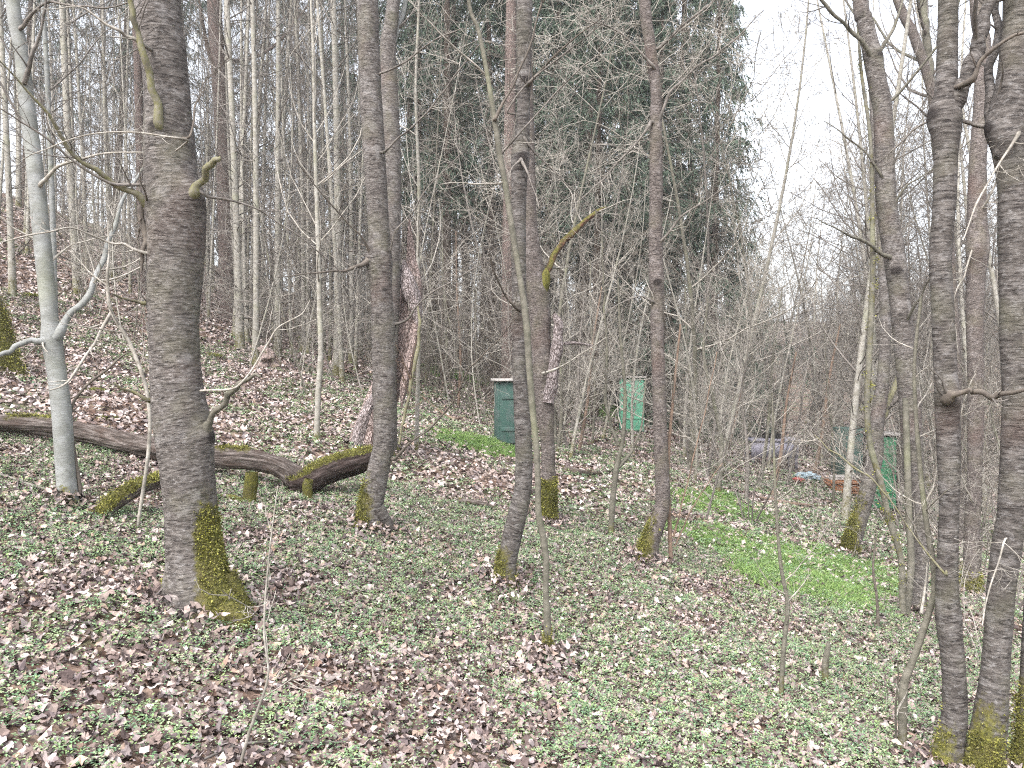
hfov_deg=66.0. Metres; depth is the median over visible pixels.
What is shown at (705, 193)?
young tree
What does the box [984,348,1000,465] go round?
shrub
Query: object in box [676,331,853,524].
shrub
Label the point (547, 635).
ash sapling
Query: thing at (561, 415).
sapling
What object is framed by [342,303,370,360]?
shrub
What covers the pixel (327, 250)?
young tree
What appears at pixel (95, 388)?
moss cushion
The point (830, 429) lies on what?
shrub
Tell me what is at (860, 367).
bare tree
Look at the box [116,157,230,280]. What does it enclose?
young tree
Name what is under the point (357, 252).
young tree
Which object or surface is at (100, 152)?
young tree
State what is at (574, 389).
shrub
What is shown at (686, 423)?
young tree
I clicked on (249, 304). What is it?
young tree
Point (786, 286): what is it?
young tree
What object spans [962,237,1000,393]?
young tree
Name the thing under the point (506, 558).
cherry tree
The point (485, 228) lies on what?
young tree
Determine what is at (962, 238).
young tree
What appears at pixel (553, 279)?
young tree
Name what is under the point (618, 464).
sapling
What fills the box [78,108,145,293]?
young tree
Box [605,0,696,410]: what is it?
spruce tree
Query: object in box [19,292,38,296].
moss cushion
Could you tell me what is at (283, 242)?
young tree
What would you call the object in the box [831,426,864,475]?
green cabinet
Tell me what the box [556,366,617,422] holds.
shrub
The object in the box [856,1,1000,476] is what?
bare tree
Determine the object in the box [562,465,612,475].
fallen stick
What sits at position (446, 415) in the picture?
fallen stick
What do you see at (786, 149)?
young tree
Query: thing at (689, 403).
shrub
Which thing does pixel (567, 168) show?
spruce tree
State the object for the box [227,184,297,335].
young tree
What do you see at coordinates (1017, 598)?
shrub
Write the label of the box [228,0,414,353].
bare tree
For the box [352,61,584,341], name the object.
young tree
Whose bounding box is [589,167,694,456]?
bare tree
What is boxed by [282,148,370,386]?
young tree
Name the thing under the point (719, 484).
sapling
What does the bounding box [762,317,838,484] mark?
sapling
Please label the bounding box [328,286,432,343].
shrub
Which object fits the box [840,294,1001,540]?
shrub
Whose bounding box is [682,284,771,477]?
sapling
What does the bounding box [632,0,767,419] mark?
spruce tree
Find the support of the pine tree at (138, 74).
on the ground at (88, 641)
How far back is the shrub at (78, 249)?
18.73 m
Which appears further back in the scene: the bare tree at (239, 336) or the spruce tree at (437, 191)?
the spruce tree at (437, 191)
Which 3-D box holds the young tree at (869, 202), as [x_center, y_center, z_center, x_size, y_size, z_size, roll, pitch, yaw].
[11.994,-4.443,26.983,8.742,14.833,7.932,-1,1,-38]
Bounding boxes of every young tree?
[0,0,137,310]
[13,57,142,311]
[17,0,196,275]
[23,72,141,304]
[23,84,143,275]
[24,90,147,333]
[33,47,203,342]
[36,0,145,339]
[45,86,127,265]
[57,61,135,266]
[57,143,130,290]
[58,101,251,338]
[62,51,279,289]
[71,126,134,266]
[77,69,145,315]
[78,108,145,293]
[80,72,135,272]
[111,66,272,290]
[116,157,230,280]
[141,52,423,393]
[144,156,231,330]
[195,133,215,299]
[197,91,281,272]
[199,70,441,379]
[201,142,327,326]
[202,112,307,360]
[202,174,274,337]
[205,154,281,323]
[206,0,366,363]
[219,89,356,313]
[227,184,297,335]
[240,159,350,368]
[241,169,312,309]
[279,89,404,363]
[281,85,473,399]
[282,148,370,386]
[287,23,484,408]
[289,170,371,390]
[293,130,483,329]
[308,139,453,358]
[321,150,371,366]
[322,165,435,345]
[328,190,440,334]
[335,210,433,375]
[344,0,582,363]
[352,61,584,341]
[356,17,642,350]
[362,0,540,405]
[365,164,563,424]
[368,126,543,368]
[401,124,553,425]
[409,0,783,443]
[414,91,578,376]
[421,254,478,386]
[423,69,640,450]
[423,117,582,398]
[423,127,561,357]
[423,206,475,374]
[424,137,501,367]
[427,165,562,424]
[436,94,565,377]
[449,137,614,359]
[452,79,647,424]
[456,114,603,349]
[466,0,869,470]
[472,5,682,408]
[472,181,605,386]
[500,44,735,432]
[539,126,663,399]
[580,1,877,443]
[593,0,857,436]
[633,236,763,466]
[637,227,839,518]
[647,74,854,437]
[679,164,815,432]
[687,82,914,446]
[717,170,862,458]
[718,189,855,436]
[757,193,919,455]
[758,58,993,430]
[765,47,996,437]
[766,11,999,487]
[771,119,989,425]
[775,176,926,423]
[790,34,997,448]
[801,119,995,451]
[809,177,965,456]
[823,242,924,382]
[869,133,999,424]
[897,57,999,385]
[910,191,1000,442]
[922,185,1000,427]
[961,203,1000,465]
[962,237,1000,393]
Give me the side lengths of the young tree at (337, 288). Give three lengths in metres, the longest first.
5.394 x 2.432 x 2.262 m
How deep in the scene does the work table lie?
19.61 m
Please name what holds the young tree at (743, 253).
on the ground at (88, 641)
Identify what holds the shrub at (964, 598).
on the ground at (88, 641)
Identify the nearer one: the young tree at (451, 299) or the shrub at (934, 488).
the shrub at (934, 488)
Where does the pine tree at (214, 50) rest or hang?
on the ground at (88, 641)
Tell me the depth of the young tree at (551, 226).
17.12 m
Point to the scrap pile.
(777, 435)
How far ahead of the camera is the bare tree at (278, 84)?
19.78 m
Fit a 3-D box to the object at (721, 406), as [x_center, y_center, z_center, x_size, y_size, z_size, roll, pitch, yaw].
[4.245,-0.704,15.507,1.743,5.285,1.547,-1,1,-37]
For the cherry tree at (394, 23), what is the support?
on the ground at (88, 641)
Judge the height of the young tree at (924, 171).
13.509 m
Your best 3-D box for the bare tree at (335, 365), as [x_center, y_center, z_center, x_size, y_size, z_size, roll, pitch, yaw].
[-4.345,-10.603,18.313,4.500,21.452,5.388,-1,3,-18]
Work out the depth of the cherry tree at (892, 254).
7.69 m
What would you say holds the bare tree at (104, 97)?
on the ground at (88, 641)
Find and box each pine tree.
[127,1,197,293]
[186,0,328,321]
[501,0,515,377]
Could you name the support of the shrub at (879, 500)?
on the ground at (88, 641)
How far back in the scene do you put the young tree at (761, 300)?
28.36 m
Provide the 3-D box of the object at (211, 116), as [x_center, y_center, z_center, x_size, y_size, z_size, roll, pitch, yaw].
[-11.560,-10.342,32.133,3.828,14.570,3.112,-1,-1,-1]
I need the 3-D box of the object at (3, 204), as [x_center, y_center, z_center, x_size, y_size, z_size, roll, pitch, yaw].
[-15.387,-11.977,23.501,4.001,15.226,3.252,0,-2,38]
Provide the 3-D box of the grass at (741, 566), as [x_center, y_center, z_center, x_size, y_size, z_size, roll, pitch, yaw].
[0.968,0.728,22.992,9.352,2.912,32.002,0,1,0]
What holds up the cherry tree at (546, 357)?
on the ground at (88, 641)
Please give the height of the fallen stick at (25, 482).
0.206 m
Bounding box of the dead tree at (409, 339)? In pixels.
[349,219,428,446]
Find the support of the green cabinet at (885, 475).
on the ground at (88, 641)
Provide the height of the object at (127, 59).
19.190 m
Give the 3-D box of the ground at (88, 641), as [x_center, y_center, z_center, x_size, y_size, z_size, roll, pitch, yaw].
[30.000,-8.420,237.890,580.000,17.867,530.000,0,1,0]
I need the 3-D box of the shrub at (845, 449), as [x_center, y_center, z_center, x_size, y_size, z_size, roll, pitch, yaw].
[6.517,0.821,13.138,3.567,3.681,5.918,0,0,0]
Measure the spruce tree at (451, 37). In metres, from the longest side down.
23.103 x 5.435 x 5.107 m
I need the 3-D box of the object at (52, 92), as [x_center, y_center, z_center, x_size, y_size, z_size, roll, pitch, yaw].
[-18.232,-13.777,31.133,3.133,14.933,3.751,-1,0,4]
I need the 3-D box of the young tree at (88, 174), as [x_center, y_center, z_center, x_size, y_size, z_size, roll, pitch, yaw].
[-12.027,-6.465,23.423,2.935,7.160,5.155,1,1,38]
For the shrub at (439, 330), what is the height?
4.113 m
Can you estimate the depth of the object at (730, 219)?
27.11 m
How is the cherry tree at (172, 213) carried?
on the ground at (88, 641)
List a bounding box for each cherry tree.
[0,0,366,634]
[274,0,518,536]
[380,0,423,458]
[470,0,615,592]
[526,47,630,526]
[572,0,768,564]
[792,0,969,616]
[794,0,1023,767]
[826,0,965,543]
[915,0,1001,600]
[922,0,1023,767]
[1006,601,1023,767]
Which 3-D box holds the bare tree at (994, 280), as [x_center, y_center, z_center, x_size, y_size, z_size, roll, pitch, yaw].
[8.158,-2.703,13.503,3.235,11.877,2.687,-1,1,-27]
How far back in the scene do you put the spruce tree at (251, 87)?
41.51 m
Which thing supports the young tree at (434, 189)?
on the ground at (88, 641)
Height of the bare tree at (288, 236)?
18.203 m
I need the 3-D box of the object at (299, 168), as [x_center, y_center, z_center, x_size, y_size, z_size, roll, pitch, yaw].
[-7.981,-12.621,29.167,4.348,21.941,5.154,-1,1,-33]
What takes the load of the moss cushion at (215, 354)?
on the ground at (88, 641)
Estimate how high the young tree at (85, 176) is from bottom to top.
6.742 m
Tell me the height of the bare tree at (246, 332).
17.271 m
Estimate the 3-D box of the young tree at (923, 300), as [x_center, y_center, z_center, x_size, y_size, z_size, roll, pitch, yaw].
[11.819,-3.699,21.186,8.170,13.485,6.805,0,1,-12]
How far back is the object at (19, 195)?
30.11 m
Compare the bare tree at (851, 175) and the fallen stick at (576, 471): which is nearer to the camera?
the fallen stick at (576, 471)
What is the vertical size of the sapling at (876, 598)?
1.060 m
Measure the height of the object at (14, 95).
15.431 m
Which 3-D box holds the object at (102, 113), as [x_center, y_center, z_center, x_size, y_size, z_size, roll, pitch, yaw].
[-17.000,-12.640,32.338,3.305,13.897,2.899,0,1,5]
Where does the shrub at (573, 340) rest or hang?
on the ground at (88, 641)
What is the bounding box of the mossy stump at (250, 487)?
[217,471,257,503]
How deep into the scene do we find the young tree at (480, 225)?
23.91 m
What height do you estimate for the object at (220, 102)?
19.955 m
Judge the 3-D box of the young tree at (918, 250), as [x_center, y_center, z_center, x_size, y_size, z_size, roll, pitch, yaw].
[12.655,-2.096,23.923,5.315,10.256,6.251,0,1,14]
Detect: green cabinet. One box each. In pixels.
[491,378,514,444]
[617,376,645,431]
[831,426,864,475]
[863,431,900,510]
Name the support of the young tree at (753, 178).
on the ground at (88, 641)
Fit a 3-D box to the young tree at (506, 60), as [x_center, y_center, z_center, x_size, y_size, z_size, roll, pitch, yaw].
[-0.391,-4.124,19.926,6.261,10.219,5.221,-1,1,-33]
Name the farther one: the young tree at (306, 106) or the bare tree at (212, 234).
the bare tree at (212, 234)
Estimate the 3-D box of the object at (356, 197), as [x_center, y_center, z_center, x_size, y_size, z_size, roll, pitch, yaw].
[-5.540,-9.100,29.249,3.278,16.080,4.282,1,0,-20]
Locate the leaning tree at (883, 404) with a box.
[838,0,968,554]
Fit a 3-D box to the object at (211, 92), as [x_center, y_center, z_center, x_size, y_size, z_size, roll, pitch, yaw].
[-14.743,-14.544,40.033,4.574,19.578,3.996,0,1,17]
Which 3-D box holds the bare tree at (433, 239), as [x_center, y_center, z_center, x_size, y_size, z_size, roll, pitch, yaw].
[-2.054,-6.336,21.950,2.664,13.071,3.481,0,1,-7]
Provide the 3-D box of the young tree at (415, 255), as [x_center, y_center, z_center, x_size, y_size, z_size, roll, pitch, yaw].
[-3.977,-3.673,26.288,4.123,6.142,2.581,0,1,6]
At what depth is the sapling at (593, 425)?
15.94 m
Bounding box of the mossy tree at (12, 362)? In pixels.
[0,287,30,377]
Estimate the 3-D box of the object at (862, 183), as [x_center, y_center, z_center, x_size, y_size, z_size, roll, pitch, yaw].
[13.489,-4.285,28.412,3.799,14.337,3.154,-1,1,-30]
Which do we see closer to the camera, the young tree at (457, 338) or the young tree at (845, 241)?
the young tree at (457, 338)
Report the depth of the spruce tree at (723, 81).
25.22 m
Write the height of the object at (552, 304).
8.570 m
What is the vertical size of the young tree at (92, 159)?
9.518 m
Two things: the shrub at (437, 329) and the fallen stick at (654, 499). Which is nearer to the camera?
the fallen stick at (654, 499)
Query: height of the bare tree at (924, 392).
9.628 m
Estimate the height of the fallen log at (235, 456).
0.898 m
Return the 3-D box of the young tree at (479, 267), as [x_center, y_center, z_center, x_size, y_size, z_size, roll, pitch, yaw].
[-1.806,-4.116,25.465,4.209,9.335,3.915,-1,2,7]
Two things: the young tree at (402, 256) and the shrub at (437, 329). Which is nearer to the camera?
the young tree at (402, 256)
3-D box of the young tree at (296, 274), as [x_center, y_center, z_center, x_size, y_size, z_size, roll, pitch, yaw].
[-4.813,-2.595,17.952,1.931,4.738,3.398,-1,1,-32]
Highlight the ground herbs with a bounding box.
[0,201,1023,767]
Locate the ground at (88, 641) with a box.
[0,193,1023,767]
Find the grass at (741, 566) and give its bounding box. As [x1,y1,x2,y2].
[420,363,969,627]
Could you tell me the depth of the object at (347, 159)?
31.72 m
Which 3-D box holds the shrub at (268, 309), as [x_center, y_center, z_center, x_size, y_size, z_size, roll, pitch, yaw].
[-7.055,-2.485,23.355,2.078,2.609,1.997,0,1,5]
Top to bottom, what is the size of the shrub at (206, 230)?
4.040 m
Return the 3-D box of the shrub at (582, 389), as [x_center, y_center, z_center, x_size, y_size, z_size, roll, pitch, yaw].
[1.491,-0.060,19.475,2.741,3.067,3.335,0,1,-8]
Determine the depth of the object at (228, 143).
26.10 m
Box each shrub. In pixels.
[23,182,136,302]
[78,197,135,247]
[202,247,303,340]
[205,190,217,272]
[210,271,298,331]
[212,275,370,376]
[246,222,310,344]
[248,257,299,340]
[251,314,304,361]
[263,279,310,335]
[310,257,402,359]
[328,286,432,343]
[340,329,424,386]
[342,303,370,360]
[358,261,459,385]
[363,283,459,396]
[415,337,450,390]
[420,248,498,386]
[420,273,468,395]
[420,317,511,414]
[421,242,510,403]
[421,288,467,364]
[421,329,480,377]
[422,287,442,374]
[422,321,474,373]
[433,309,498,388]
[437,327,497,379]
[443,309,501,396]
[453,348,500,397]
[461,261,580,376]
[470,339,496,392]
[480,347,628,425]
[486,295,644,412]
[497,321,620,429]
[532,307,609,413]
[550,294,626,405]
[551,316,650,428]
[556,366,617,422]
[558,331,611,419]
[562,324,638,431]
[565,327,642,425]
[612,289,744,449]
[622,479,700,540]
[637,362,749,439]
[640,279,800,465]
[644,316,795,455]
[646,352,789,470]
[666,346,738,430]
[669,317,800,450]
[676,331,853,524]
[738,415,882,555]
[747,292,1001,521]
[783,334,997,526]
[784,360,1000,545]
[787,367,898,452]
[790,406,929,464]
[802,281,934,499]
[806,400,887,464]
[830,382,897,430]
[836,360,1023,610]
[839,364,1000,557]
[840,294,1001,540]
[840,340,1023,591]
[846,396,996,556]
[852,301,1023,551]
[858,526,1023,630]
[883,428,995,527]
[895,496,1023,707]
[902,373,1000,490]
[924,406,998,484]
[924,415,999,483]
[925,382,996,492]
[925,449,998,504]
[931,478,996,542]
[960,473,997,521]
[965,413,999,483]
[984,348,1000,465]
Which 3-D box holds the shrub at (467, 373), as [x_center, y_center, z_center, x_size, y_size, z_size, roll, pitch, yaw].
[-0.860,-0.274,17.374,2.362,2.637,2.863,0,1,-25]
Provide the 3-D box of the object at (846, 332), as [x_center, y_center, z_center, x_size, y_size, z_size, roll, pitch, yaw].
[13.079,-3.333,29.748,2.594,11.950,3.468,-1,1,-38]
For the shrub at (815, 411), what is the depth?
25.03 m
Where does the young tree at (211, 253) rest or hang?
on the ground at (88, 641)
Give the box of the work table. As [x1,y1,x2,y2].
[744,437,799,469]
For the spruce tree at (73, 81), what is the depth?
43.26 m
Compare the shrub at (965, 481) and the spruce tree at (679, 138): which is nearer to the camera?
the shrub at (965, 481)
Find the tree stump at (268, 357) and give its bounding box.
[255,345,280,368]
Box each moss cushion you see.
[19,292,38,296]
[85,387,104,390]
[95,414,118,419]
[203,352,221,356]
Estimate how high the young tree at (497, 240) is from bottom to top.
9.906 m
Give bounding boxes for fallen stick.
[0,473,92,501]
[0,589,44,591]
[203,740,348,759]
[412,387,466,419]
[458,498,493,508]
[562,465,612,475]
[633,494,689,502]
[759,496,832,507]
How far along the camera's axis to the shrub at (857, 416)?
14.83 m
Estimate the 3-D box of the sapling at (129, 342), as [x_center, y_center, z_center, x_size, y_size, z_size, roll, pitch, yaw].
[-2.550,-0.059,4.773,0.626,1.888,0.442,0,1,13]
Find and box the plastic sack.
[793,471,820,480]
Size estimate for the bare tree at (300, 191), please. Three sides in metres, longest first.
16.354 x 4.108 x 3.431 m
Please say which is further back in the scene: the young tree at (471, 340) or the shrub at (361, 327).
the shrub at (361, 327)
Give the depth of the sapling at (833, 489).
15.16 m
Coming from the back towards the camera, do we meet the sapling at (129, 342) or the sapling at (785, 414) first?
the sapling at (785, 414)
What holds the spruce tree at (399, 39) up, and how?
on the ground at (88, 641)
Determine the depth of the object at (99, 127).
41.57 m
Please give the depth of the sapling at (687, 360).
16.44 m
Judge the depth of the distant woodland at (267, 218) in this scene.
51.07 m
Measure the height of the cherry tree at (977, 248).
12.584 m
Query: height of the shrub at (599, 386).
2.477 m
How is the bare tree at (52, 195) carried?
on the ground at (88, 641)
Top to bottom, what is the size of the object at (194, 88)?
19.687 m
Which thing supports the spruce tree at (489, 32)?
on the ground at (88, 641)
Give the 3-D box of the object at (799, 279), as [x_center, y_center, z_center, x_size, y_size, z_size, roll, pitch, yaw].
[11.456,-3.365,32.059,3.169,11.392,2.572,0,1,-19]
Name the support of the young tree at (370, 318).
on the ground at (88, 641)
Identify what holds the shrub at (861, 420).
on the ground at (88, 641)
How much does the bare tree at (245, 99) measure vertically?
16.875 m
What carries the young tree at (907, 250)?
on the ground at (88, 641)
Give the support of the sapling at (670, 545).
on the ground at (88, 641)
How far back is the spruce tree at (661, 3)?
24.21 m
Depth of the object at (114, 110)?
42.66 m
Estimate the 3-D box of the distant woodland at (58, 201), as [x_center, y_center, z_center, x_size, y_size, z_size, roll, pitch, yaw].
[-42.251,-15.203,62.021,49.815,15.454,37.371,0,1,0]
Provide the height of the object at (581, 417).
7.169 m
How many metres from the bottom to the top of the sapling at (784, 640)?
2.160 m
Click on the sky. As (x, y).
(824, 103)
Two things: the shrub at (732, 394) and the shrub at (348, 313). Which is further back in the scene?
the shrub at (348, 313)
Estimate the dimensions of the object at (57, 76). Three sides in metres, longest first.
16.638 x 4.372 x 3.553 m
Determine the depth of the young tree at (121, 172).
25.19 m
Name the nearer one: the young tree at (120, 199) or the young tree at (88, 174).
the young tree at (120, 199)
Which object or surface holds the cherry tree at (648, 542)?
on the ground at (88, 641)
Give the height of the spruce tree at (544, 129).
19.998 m
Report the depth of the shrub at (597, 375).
20.55 m
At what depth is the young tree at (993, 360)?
28.00 m
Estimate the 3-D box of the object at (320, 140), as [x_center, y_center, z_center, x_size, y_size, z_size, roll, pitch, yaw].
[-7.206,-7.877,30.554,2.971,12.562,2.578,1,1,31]
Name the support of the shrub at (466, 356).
on the ground at (88, 641)
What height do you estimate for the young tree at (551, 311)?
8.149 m
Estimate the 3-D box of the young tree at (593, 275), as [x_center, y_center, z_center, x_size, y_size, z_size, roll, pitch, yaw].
[2.429,-2.885,17.115,5.019,8.280,4.299,0,1,13]
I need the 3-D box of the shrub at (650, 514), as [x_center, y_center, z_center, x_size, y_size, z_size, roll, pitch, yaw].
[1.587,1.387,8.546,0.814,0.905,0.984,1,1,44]
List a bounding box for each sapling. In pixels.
[26,222,151,525]
[71,343,129,492]
[195,486,334,764]
[263,0,417,439]
[356,0,457,449]
[404,181,479,396]
[410,0,669,655]
[424,200,498,406]
[480,248,559,376]
[551,265,613,448]
[552,229,650,443]
[556,279,598,451]
[562,216,652,534]
[562,251,620,450]
[630,307,740,563]
[663,260,712,448]
[664,278,747,491]
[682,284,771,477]
[700,257,788,463]
[700,340,769,500]
[743,234,851,490]
[752,362,853,697]
[753,332,831,495]
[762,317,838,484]
[801,276,864,503]
[812,296,877,481]
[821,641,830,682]
[856,514,890,629]
[872,255,1000,756]
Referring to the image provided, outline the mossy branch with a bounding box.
[89,470,160,518]
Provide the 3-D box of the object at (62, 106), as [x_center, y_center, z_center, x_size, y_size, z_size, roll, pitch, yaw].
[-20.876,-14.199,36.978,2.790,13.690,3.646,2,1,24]
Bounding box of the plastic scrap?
[792,477,803,482]
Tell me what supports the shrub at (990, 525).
on the ground at (88, 641)
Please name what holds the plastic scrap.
on the ground at (88, 641)
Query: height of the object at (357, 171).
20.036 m
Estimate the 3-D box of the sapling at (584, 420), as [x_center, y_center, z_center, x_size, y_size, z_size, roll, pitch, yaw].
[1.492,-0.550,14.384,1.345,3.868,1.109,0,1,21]
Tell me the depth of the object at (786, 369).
26.50 m
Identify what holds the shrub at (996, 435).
on the ground at (88, 641)
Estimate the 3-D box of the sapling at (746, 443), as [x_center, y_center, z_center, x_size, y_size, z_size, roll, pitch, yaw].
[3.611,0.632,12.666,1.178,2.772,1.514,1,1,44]
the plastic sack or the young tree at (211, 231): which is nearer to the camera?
the plastic sack
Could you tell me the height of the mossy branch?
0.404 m
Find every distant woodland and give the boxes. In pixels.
[0,135,209,236]
[191,99,726,394]
[665,226,999,409]
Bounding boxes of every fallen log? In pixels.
[0,411,303,485]
[283,444,372,499]
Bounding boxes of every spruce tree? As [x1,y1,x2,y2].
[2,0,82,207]
[35,0,115,210]
[67,0,143,237]
[116,21,202,181]
[132,0,236,255]
[211,0,296,289]
[259,0,342,295]
[294,0,360,312]
[306,1,405,286]
[340,1,475,302]
[345,0,483,364]
[355,0,516,378]
[396,0,486,359]
[399,0,504,372]
[403,0,494,355]
[423,0,554,387]
[430,1,541,367]
[451,0,585,341]
[478,33,536,311]
[480,0,623,369]
[493,1,602,314]
[515,0,666,402]
[533,0,615,392]
[537,0,648,416]
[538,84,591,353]
[540,0,618,350]
[543,0,666,405]
[560,0,704,395]
[572,60,679,406]
[573,0,670,366]
[583,0,768,436]
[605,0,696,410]
[606,14,701,386]
[611,0,752,423]
[613,0,817,442]
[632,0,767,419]
[675,0,769,389]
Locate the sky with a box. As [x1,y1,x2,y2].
[0,0,1002,357]
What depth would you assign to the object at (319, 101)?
35.25 m
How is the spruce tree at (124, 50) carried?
on the ground at (88, 641)
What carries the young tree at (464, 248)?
on the ground at (88, 641)
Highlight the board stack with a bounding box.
[822,475,860,493]
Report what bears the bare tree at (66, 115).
on the ground at (88, 641)

